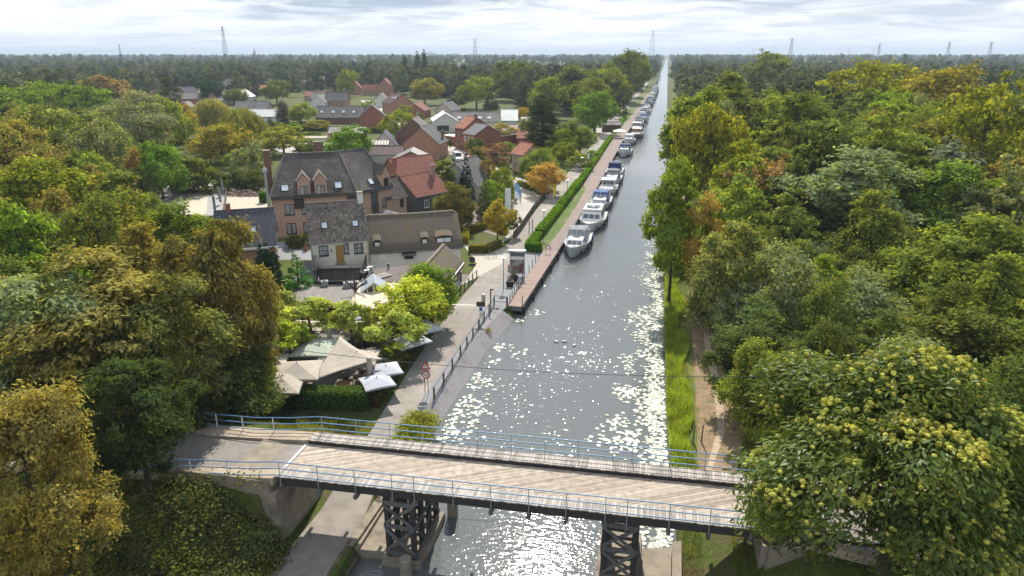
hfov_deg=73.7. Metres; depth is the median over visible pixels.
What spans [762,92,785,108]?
broadleaf tree
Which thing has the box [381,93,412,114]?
brick terrace house
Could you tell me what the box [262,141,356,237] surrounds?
brick hotel
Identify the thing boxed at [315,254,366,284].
plank screen
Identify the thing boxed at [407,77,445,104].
broadleaf tree
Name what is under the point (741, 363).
broadleaf tree
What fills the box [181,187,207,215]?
sand lane
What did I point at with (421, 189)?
red roofed annex
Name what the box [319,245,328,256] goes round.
window
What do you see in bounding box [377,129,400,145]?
skylit outbuilding
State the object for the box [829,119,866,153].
broadleaf tree
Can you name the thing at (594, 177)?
quay walk
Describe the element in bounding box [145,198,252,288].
broadleaf tree
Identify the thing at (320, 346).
parasol
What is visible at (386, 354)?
bush
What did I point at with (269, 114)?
white long house
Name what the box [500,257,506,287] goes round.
path lamp
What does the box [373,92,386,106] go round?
white garden house
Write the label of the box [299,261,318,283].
garden shed
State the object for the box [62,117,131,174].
broadleaf tree
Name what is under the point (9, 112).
broadleaf tree
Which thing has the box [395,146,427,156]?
glass roofed garage
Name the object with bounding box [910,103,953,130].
broadleaf tree
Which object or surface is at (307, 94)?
pink roofed barn
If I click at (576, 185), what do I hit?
clipped hedge
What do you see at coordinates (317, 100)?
white double gable
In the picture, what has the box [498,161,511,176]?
garden tree
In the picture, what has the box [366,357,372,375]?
timber post
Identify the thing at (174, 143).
garden hedge
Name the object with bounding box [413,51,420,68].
poplar tree
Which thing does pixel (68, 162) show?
broadleaf tree
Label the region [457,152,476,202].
conifer
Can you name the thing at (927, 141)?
broadleaf tree
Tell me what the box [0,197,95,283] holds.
broadleaf tree
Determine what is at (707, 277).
broadleaf tree
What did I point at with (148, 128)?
broadleaf tree
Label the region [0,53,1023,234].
far woods
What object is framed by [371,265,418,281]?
brown roofed extension
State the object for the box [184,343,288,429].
shrub
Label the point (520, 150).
orange roofed cottage
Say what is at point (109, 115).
broadleaf tree
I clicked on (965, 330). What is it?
broadleaf tree
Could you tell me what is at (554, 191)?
flagpole
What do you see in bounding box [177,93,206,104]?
pink house
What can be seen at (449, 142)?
garden tree
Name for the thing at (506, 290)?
gravel verge
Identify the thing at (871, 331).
broadleaf tree
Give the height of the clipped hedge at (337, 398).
2.048 m
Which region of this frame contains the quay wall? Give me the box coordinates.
[521,76,658,314]
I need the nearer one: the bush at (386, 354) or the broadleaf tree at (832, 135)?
the bush at (386, 354)
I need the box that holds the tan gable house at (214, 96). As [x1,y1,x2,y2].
[205,91,230,105]
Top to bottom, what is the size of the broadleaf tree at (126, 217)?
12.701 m
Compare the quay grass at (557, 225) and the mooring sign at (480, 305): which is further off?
the quay grass at (557, 225)
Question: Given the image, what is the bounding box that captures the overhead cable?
[255,344,834,376]
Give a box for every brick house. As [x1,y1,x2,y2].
[213,203,277,264]
[375,78,396,95]
[454,114,485,148]
[462,123,501,151]
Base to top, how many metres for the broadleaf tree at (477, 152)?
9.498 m
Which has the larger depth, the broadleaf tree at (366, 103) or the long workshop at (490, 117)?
the broadleaf tree at (366, 103)
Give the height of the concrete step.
0.240 m
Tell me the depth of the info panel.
90.33 m
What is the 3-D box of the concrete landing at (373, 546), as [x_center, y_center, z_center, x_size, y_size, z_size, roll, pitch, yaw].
[-8.126,15.639,43.664,1.800,1.100,5.000,4,19,12]
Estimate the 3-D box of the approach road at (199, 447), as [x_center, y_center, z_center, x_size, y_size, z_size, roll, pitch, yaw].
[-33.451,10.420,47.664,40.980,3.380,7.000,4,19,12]
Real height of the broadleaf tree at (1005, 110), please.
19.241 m
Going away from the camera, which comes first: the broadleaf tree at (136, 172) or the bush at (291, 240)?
the bush at (291, 240)
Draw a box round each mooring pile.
[399,554,412,575]
[447,504,457,517]
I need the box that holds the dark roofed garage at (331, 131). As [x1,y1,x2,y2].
[327,126,367,141]
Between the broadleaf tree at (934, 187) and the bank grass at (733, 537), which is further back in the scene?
the broadleaf tree at (934, 187)
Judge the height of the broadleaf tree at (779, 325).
8.072 m
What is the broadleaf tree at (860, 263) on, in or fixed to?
on the ground at (718, 558)
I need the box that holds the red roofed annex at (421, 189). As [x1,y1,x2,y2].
[397,164,447,212]
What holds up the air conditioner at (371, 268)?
on the brown roofed extension
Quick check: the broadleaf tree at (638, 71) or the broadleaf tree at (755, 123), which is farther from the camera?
the broadleaf tree at (638, 71)
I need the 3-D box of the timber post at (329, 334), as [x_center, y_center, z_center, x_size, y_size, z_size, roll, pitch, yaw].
[-17.298,5.409,65.033,0.340,3.600,0.340,4,19,12]
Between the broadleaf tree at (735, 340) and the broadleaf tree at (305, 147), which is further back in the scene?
the broadleaf tree at (305, 147)
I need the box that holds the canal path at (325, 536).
[270,78,651,575]
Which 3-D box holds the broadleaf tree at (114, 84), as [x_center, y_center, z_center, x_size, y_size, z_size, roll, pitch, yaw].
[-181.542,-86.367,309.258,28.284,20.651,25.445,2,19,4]
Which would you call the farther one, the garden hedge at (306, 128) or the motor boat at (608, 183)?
the garden hedge at (306, 128)
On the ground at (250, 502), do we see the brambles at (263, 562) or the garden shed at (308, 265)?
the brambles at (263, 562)
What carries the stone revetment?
on the ground at (250, 502)
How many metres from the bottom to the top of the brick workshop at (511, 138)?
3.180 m
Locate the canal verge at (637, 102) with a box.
[610,93,646,135]
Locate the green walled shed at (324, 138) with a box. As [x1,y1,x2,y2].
[293,136,328,141]
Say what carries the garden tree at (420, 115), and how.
on the ground at (250, 502)
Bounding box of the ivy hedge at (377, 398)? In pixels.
[368,315,434,407]
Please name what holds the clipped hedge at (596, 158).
on the ground at (250, 502)
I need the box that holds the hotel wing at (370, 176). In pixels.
[339,147,393,214]
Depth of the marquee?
238.56 m
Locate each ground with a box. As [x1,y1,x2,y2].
[0,58,665,575]
[206,274,468,387]
[664,58,1018,575]
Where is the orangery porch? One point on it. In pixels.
(373, 280)
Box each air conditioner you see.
[364,269,370,275]
[366,266,373,272]
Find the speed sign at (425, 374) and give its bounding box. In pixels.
[421,357,430,393]
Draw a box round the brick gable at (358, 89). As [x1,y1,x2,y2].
[349,80,361,94]
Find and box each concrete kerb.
[345,496,382,545]
[671,541,681,575]
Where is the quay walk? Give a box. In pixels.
[543,94,648,250]
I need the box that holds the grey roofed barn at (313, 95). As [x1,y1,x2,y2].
[310,92,325,100]
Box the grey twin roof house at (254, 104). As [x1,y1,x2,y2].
[234,98,273,110]
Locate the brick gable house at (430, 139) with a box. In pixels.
[402,123,448,159]
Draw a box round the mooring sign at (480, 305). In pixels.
[476,302,484,320]
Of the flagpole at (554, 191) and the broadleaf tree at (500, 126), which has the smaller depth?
the flagpole at (554, 191)
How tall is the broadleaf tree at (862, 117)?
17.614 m
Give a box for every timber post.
[326,328,331,338]
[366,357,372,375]
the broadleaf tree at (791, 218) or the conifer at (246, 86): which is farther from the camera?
the conifer at (246, 86)
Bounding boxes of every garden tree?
[221,152,237,167]
[267,119,274,127]
[267,149,277,156]
[291,122,303,129]
[416,113,424,119]
[447,137,452,147]
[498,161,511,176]
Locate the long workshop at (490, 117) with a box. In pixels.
[446,110,499,124]
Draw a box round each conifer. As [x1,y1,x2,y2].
[200,114,219,154]
[243,77,251,92]
[281,252,317,294]
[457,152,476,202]
[475,174,491,220]
[482,91,500,109]
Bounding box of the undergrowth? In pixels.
[199,401,363,434]
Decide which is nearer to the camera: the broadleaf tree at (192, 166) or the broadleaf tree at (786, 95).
the broadleaf tree at (192, 166)
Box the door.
[335,245,344,262]
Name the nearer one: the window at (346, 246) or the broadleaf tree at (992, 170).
the window at (346, 246)
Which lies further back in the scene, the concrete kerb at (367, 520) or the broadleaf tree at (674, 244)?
the broadleaf tree at (674, 244)
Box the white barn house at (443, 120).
[430,110,458,131]
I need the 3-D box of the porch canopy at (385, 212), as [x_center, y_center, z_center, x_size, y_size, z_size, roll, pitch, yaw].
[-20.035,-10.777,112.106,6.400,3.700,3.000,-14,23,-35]
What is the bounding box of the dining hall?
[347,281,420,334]
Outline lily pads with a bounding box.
[434,242,674,549]
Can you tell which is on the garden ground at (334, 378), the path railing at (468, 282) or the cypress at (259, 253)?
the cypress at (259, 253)
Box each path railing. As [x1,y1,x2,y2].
[433,297,494,399]
[457,270,476,294]
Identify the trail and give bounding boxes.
[703,322,725,469]
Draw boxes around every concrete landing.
[357,506,402,558]
[640,548,670,575]
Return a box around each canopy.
[3,54,1023,85]
[378,210,397,213]
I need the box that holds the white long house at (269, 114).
[248,109,282,122]
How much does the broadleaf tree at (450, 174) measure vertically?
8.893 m
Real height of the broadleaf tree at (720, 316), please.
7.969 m
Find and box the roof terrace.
[318,263,367,283]
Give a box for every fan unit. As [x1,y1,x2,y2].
[321,280,328,286]
[343,281,350,287]
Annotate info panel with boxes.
[508,249,525,275]
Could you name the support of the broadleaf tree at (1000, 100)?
on the ground at (718, 558)
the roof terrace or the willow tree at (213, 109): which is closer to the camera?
the roof terrace
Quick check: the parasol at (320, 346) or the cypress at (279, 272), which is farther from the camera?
the cypress at (279, 272)
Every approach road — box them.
[92,424,303,467]
[809,497,1023,574]
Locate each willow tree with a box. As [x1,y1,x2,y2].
[188,98,231,137]
[213,107,273,151]
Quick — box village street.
[360,100,539,241]
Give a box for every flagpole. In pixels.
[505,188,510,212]
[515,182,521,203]
[553,186,555,201]
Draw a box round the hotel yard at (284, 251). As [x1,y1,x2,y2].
[277,241,311,259]
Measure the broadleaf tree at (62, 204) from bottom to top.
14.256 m
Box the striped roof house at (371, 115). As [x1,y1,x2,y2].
[358,100,385,127]
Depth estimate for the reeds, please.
61.83 m
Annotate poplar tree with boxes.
[400,54,407,71]
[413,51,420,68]
[421,49,427,68]
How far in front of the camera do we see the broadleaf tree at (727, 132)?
113.83 m
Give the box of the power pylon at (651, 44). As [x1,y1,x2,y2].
[648,30,659,57]
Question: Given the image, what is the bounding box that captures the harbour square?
[592,114,619,137]
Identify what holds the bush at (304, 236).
on the hotel yard at (284, 251)
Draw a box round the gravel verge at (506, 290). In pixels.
[416,251,542,410]
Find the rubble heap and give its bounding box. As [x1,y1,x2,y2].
[222,189,258,197]
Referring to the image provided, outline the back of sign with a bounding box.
[469,257,474,273]
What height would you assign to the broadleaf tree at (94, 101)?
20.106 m
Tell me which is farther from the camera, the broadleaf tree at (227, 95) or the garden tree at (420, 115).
the broadleaf tree at (227, 95)
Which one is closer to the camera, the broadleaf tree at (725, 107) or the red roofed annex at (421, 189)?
the red roofed annex at (421, 189)
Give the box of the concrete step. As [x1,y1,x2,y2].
[355,497,391,551]
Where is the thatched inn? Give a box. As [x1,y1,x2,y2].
[366,210,462,267]
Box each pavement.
[0,461,280,484]
[132,419,314,443]
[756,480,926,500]
[766,533,940,575]
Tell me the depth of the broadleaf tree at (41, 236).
74.52 m
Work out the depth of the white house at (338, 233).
86.50 m
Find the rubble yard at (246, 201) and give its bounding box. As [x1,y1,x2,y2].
[226,188,266,208]
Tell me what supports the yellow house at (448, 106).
on the ground at (250, 502)
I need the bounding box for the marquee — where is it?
[613,129,625,133]
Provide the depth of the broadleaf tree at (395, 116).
233.90 m
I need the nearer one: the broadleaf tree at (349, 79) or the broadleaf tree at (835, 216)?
the broadleaf tree at (835, 216)
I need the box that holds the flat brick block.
[368,140,389,151]
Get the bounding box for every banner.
[211,195,215,209]
[217,187,221,202]
[220,179,223,193]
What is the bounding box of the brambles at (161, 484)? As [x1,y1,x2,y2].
[1,461,296,575]
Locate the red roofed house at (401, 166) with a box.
[385,154,437,177]
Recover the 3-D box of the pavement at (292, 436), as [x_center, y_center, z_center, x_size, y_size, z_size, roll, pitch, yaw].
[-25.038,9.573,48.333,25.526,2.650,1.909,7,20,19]
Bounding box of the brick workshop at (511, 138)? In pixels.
[490,124,517,143]
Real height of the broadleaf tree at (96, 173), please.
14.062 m
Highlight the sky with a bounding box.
[0,0,1023,54]
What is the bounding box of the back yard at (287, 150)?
[260,141,342,152]
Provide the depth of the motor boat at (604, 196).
135.07 m
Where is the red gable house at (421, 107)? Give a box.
[409,101,430,117]
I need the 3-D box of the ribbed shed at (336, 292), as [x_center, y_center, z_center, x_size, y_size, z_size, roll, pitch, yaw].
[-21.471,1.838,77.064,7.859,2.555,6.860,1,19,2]
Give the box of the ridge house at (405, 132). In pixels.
[395,116,429,144]
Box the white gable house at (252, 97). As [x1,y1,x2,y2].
[231,89,255,103]
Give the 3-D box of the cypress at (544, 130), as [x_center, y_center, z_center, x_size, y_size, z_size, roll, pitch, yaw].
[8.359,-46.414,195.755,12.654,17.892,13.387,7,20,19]
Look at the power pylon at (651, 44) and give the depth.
1222.93 m
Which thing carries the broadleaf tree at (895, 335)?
on the ground at (718, 558)
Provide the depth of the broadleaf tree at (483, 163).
140.50 m
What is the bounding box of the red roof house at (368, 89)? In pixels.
[362,84,377,95]
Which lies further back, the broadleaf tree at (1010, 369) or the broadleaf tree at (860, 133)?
the broadleaf tree at (860, 133)
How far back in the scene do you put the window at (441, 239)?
91.88 m
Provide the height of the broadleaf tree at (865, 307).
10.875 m
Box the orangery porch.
[360,274,386,292]
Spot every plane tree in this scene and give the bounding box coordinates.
[274,317,312,361]
[275,296,350,350]
[328,297,377,345]
[351,305,379,349]
[360,307,431,351]
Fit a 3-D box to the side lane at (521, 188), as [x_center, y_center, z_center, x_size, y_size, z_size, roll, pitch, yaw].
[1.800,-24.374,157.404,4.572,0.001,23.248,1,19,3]
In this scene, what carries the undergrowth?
on the ground at (250, 502)
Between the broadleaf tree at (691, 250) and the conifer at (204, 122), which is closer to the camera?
the broadleaf tree at (691, 250)
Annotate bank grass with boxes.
[665,106,764,486]
[682,530,768,575]
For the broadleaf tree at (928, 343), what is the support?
on the ground at (718, 558)
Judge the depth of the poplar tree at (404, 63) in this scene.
530.72 m
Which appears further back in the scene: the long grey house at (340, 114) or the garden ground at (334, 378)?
the long grey house at (340, 114)
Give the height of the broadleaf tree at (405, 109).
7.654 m
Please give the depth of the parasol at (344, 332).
66.62 m
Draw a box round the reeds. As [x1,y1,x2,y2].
[664,248,697,468]
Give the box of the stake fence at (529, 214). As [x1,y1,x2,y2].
[514,186,548,238]
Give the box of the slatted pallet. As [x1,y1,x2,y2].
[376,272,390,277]
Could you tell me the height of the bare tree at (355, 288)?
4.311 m
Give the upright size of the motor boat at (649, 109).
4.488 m
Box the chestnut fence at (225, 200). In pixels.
[223,187,226,209]
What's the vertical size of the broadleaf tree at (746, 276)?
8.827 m
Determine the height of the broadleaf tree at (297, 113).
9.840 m
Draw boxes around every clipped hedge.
[257,191,266,203]
[279,384,369,412]
[462,228,469,244]
[464,220,506,233]
[468,238,502,253]
[517,180,534,190]
[524,241,542,252]
[525,231,541,241]
[535,220,549,237]
[542,203,563,227]
[556,188,574,208]
[568,178,581,193]
[576,167,591,184]
[586,150,602,170]
[598,135,612,151]
[612,115,626,132]
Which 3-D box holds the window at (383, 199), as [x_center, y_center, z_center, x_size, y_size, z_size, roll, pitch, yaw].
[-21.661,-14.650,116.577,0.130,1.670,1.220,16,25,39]
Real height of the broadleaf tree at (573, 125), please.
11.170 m
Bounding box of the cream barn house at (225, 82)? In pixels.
[222,79,238,91]
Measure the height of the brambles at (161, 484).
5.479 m
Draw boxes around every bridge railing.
[140,458,882,551]
[203,413,754,472]
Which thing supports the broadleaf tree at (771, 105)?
on the ground at (718, 558)
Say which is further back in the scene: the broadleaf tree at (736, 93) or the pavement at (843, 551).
the broadleaf tree at (736, 93)
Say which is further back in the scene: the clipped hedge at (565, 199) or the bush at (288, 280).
the clipped hedge at (565, 199)
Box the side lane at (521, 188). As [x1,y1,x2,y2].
[513,177,525,189]
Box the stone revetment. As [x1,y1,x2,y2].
[326,540,360,575]
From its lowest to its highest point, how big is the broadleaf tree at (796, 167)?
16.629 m
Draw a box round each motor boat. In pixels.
[562,225,593,258]
[578,201,608,231]
[589,188,612,209]
[598,175,618,195]
[604,168,622,183]
[606,160,624,173]
[617,143,632,157]
[623,133,635,144]
[630,122,642,130]
[630,127,643,138]
[635,117,643,125]
[640,112,648,121]
[644,105,651,112]
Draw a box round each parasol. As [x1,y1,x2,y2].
[271,374,303,394]
[274,353,289,367]
[276,360,323,380]
[289,337,349,359]
[293,320,330,336]
[334,350,380,374]
[339,321,381,347]
[350,305,383,320]
[358,375,396,391]
[372,361,403,375]
[389,332,432,360]
[398,319,443,334]
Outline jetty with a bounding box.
[507,251,558,314]
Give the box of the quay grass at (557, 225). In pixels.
[539,187,585,248]
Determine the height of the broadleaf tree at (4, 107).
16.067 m
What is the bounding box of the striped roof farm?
[297,76,332,89]
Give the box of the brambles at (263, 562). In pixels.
[162,478,296,575]
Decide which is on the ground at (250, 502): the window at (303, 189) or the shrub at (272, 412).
the shrub at (272, 412)
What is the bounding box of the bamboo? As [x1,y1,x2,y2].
[274,287,300,321]
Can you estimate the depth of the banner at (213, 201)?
124.88 m
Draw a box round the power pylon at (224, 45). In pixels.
[220,26,229,62]
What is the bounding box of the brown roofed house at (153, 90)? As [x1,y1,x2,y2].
[150,88,183,101]
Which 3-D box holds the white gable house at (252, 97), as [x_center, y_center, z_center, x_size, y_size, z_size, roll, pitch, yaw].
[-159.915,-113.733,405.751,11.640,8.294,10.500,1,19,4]
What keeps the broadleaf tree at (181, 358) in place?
on the ground at (250, 502)
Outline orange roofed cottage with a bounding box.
[510,142,541,172]
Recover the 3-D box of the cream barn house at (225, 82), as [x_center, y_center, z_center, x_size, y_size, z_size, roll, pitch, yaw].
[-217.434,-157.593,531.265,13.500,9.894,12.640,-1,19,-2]
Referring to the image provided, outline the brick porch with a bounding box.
[445,133,454,144]
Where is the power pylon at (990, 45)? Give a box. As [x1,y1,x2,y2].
[986,42,992,58]
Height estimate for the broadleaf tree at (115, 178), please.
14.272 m
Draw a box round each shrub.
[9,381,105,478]
[110,361,235,433]
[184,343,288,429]
[229,371,288,416]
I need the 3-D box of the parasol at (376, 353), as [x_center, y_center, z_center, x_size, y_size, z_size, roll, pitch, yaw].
[-13.746,7.034,61.032,3.600,3.120,3.600,-1,19,-2]
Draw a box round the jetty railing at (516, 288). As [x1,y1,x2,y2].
[507,270,524,304]
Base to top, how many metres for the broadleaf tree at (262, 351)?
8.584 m
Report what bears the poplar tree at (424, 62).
on the ground at (250, 502)
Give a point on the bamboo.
(287, 299)
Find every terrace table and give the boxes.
[335,380,349,386]
[353,374,366,380]
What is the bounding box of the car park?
[158,181,225,215]
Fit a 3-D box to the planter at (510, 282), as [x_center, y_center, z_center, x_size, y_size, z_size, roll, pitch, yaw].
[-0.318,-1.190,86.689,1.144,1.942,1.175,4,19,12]
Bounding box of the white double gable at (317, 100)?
[309,94,327,107]
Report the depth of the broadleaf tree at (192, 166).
142.80 m
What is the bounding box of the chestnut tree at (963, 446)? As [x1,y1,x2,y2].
[719,336,1023,575]
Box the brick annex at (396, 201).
[385,175,407,212]
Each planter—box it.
[506,275,513,286]
[510,270,517,281]
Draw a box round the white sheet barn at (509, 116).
[501,109,517,123]
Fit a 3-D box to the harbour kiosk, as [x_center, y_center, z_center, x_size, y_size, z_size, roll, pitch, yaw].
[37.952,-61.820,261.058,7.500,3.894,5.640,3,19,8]
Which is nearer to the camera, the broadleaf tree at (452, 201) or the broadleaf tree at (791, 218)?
the broadleaf tree at (791, 218)
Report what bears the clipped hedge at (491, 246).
on the ground at (250, 502)
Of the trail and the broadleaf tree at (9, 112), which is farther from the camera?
the broadleaf tree at (9, 112)
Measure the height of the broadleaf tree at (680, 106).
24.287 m
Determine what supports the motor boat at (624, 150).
on the canal water
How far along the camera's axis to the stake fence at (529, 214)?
122.90 m
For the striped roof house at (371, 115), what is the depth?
272.42 m
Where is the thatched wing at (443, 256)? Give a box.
[419,244,463,293]
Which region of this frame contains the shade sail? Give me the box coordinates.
[303,336,381,384]
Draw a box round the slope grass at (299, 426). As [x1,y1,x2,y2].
[208,413,374,435]
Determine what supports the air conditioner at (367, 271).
on the brown roofed extension
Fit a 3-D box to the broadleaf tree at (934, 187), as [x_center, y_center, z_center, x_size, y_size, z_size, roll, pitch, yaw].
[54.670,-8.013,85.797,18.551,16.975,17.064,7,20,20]
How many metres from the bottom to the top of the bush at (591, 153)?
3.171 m
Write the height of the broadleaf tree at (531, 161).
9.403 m
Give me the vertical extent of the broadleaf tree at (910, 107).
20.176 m
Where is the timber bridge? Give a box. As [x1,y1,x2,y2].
[275,431,761,544]
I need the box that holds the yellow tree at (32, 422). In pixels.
[0,375,132,575]
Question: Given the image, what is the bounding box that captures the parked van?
[452,151,461,160]
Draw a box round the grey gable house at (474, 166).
[441,155,490,201]
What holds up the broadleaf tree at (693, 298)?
on the ground at (718, 558)
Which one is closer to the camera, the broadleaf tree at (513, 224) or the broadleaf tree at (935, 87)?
the broadleaf tree at (513, 224)
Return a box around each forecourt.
[457,245,509,286]
[464,200,506,235]
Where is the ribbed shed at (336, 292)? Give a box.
[290,284,353,322]
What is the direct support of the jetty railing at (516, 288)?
on the jetty
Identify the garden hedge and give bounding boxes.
[162,138,193,144]
[268,126,325,131]
[279,121,308,126]
[294,131,321,135]
[369,126,396,132]
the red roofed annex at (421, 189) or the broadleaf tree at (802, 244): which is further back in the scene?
the red roofed annex at (421, 189)
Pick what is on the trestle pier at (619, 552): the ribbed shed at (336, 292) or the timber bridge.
the timber bridge
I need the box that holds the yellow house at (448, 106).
[434,101,460,114]
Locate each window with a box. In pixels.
[284,204,294,215]
[286,223,296,234]
[300,186,308,194]
[302,203,305,214]
[303,222,307,232]
[317,185,324,193]
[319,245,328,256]
[343,243,349,254]
[354,243,363,253]
[382,197,386,207]
[383,178,388,185]
[400,199,403,206]
[424,199,428,207]
[436,237,451,241]
[437,125,448,130]
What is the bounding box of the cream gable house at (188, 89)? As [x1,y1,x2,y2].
[178,86,199,92]
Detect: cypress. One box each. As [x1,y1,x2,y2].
[254,244,267,282]
[259,243,280,288]
[270,246,287,290]
[274,100,290,122]
[520,94,560,154]
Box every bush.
[176,171,205,192]
[194,169,233,189]
[215,169,260,191]
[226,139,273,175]
[232,169,272,191]
[273,300,292,333]
[278,276,294,289]
[283,234,304,249]
[294,232,308,246]
[302,119,330,130]
[380,340,409,363]
[386,406,442,442]
[459,213,474,229]
[463,138,486,151]
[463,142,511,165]
[498,142,515,159]
[517,115,541,129]
[563,153,594,169]
[585,150,600,158]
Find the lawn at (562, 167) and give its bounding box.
[547,149,586,188]
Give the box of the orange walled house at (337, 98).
[325,92,350,105]
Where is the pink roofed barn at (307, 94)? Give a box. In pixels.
[304,91,332,100]
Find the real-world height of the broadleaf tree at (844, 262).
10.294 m
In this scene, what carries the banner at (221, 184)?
on the car park
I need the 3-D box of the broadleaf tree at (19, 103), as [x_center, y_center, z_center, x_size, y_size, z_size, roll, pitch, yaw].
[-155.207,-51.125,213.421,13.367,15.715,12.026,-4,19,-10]
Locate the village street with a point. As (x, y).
(529, 199)
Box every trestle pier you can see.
[382,496,444,570]
[595,521,641,575]
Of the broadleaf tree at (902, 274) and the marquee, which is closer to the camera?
the broadleaf tree at (902, 274)
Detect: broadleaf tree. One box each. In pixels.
[0,80,83,109]
[0,102,12,118]
[0,102,119,162]
[0,108,17,122]
[0,114,70,176]
[0,154,96,267]
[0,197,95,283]
[0,201,75,273]
[0,234,38,263]
[0,238,226,433]
[0,248,52,383]
[0,267,118,429]
[8,140,33,170]
[8,148,47,184]
[10,98,35,110]
[15,166,73,201]
[20,102,58,123]
[25,183,94,255]
[39,150,75,171]
[43,185,158,287]
[44,97,66,111]
[53,147,100,171]
[54,81,128,118]
[60,353,211,505]
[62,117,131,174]
[68,150,128,186]
[69,106,93,123]
[72,170,151,247]
[75,74,140,107]
[76,168,137,207]
[80,161,103,190]
[82,200,142,274]
[85,89,180,152]
[92,122,137,169]
[100,269,249,398]
[105,111,116,120]
[109,190,190,244]
[114,216,196,310]
[115,167,167,197]
[123,144,148,170]
[126,112,164,151]
[133,140,192,198]
[136,93,199,147]
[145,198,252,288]
[146,214,287,399]
[167,155,218,194]
[169,102,197,146]
[180,120,256,160]
[195,79,223,98]
[217,330,283,378]
[222,88,250,104]
[225,258,285,355]
[257,123,307,152]
[259,79,290,104]
[288,102,316,121]
[295,138,325,151]
[323,122,375,151]
[335,69,359,93]
[359,101,375,107]
[371,270,451,331]
[377,110,414,136]
[396,105,413,115]
[398,259,459,321]
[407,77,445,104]
[431,180,480,224]
[434,160,456,188]
[446,95,467,105]
[455,75,496,108]
[470,147,486,162]
[478,158,498,177]
[478,179,505,206]
[480,165,515,199]
[482,197,514,238]
[488,123,519,135]
[490,57,535,95]
[504,207,522,236]
[517,147,559,180]
[518,107,528,117]
[520,160,569,193]
[527,73,569,117]
[544,126,578,149]
[545,140,579,163]
[550,118,591,150]
[553,64,607,104]
[567,76,614,110]
[569,87,621,133]
[571,126,599,153]
[594,66,633,100]
[599,48,654,91]
[602,74,634,106]
[627,65,643,97]
[634,57,653,81]
[638,149,718,302]
[653,210,700,265]
[657,83,728,202]
[666,100,763,199]
[680,189,726,283]
[682,216,779,329]
[686,255,730,326]
[691,161,772,252]
[693,69,767,125]
[697,319,798,406]
[703,109,749,185]
[703,130,783,216]
[705,279,764,349]
[707,292,804,377]
[712,98,738,125]
[714,153,806,254]
[714,333,779,443]
[729,247,768,287]
[733,238,847,329]
[740,144,797,201]
[741,48,800,86]
[745,111,777,145]
[748,224,793,270]
[749,95,787,142]
[749,145,796,194]
[752,186,834,256]
[753,120,800,173]
[754,87,836,162]
[758,84,782,102]
[759,156,832,242]
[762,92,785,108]
[762,238,817,272]
[764,94,791,123]
[765,144,928,255]
[775,321,868,360]
[780,316,863,406]
[782,87,815,119]
[785,117,881,234]
[787,271,867,359]
[796,238,837,263]
[806,163,897,236]
[807,91,830,112]
[809,96,827,114]
[810,57,925,97]
[810,139,848,232]
[812,253,852,313]
[822,183,925,273]
[825,91,861,118]
[827,263,921,331]
[828,108,861,129]
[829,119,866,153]
[830,245,882,276]
[835,256,894,314]
[835,317,952,477]
[836,87,876,120]
[843,102,944,198]
[844,127,883,215]
[846,306,906,359]
[853,118,879,129]
[855,109,879,129]
[856,87,897,121]
[859,95,911,128]
[863,104,903,130]
[865,301,1023,403]
[868,244,910,277]
[870,211,1023,315]
[873,152,919,213]
[874,329,956,374]
[876,130,938,198]
[878,112,906,132]
[882,261,927,300]
[884,125,914,151]
[889,158,1023,246]
[889,281,949,318]
[890,87,917,117]
[890,95,917,125]
[900,117,952,224]
[901,276,990,355]
[902,59,1013,115]
[902,103,941,129]
[908,91,928,115]
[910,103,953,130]
[915,100,941,122]
[916,70,1023,205]
[922,96,959,120]
[938,230,987,293]
[945,152,1023,247]
[956,86,992,118]
[958,121,983,147]
[958,137,994,205]
[958,338,1023,415]
[965,155,1023,205]
[965,245,1023,331]
[965,298,1023,372]
[992,91,1020,116]
[995,102,1020,127]
[997,168,1023,208]
[1012,220,1023,240]
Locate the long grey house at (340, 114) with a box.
[315,106,364,123]
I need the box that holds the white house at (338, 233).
[305,191,369,276]
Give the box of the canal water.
[350,59,675,575]
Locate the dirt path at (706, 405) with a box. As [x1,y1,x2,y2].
[673,108,744,472]
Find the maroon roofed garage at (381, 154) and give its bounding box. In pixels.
[369,145,404,163]
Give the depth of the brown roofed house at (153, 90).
409.16 m
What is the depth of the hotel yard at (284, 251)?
101.74 m
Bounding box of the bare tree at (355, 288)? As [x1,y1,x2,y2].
[343,278,367,291]
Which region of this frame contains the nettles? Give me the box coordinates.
[96,485,276,575]
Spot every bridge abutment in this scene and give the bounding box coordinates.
[148,439,322,541]
[753,536,811,569]
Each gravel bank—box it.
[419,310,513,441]
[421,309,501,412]
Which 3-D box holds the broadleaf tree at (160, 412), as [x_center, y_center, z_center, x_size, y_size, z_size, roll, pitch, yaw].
[-21.368,8.436,39.054,8.400,10.020,7.959,-11,22,-28]
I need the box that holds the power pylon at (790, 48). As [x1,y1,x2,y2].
[787,38,793,60]
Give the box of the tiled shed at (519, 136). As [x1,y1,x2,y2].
[516,130,534,144]
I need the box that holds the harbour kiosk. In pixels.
[602,121,620,131]
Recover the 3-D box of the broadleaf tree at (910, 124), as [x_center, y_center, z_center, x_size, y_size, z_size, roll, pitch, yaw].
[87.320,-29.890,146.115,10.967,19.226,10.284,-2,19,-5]

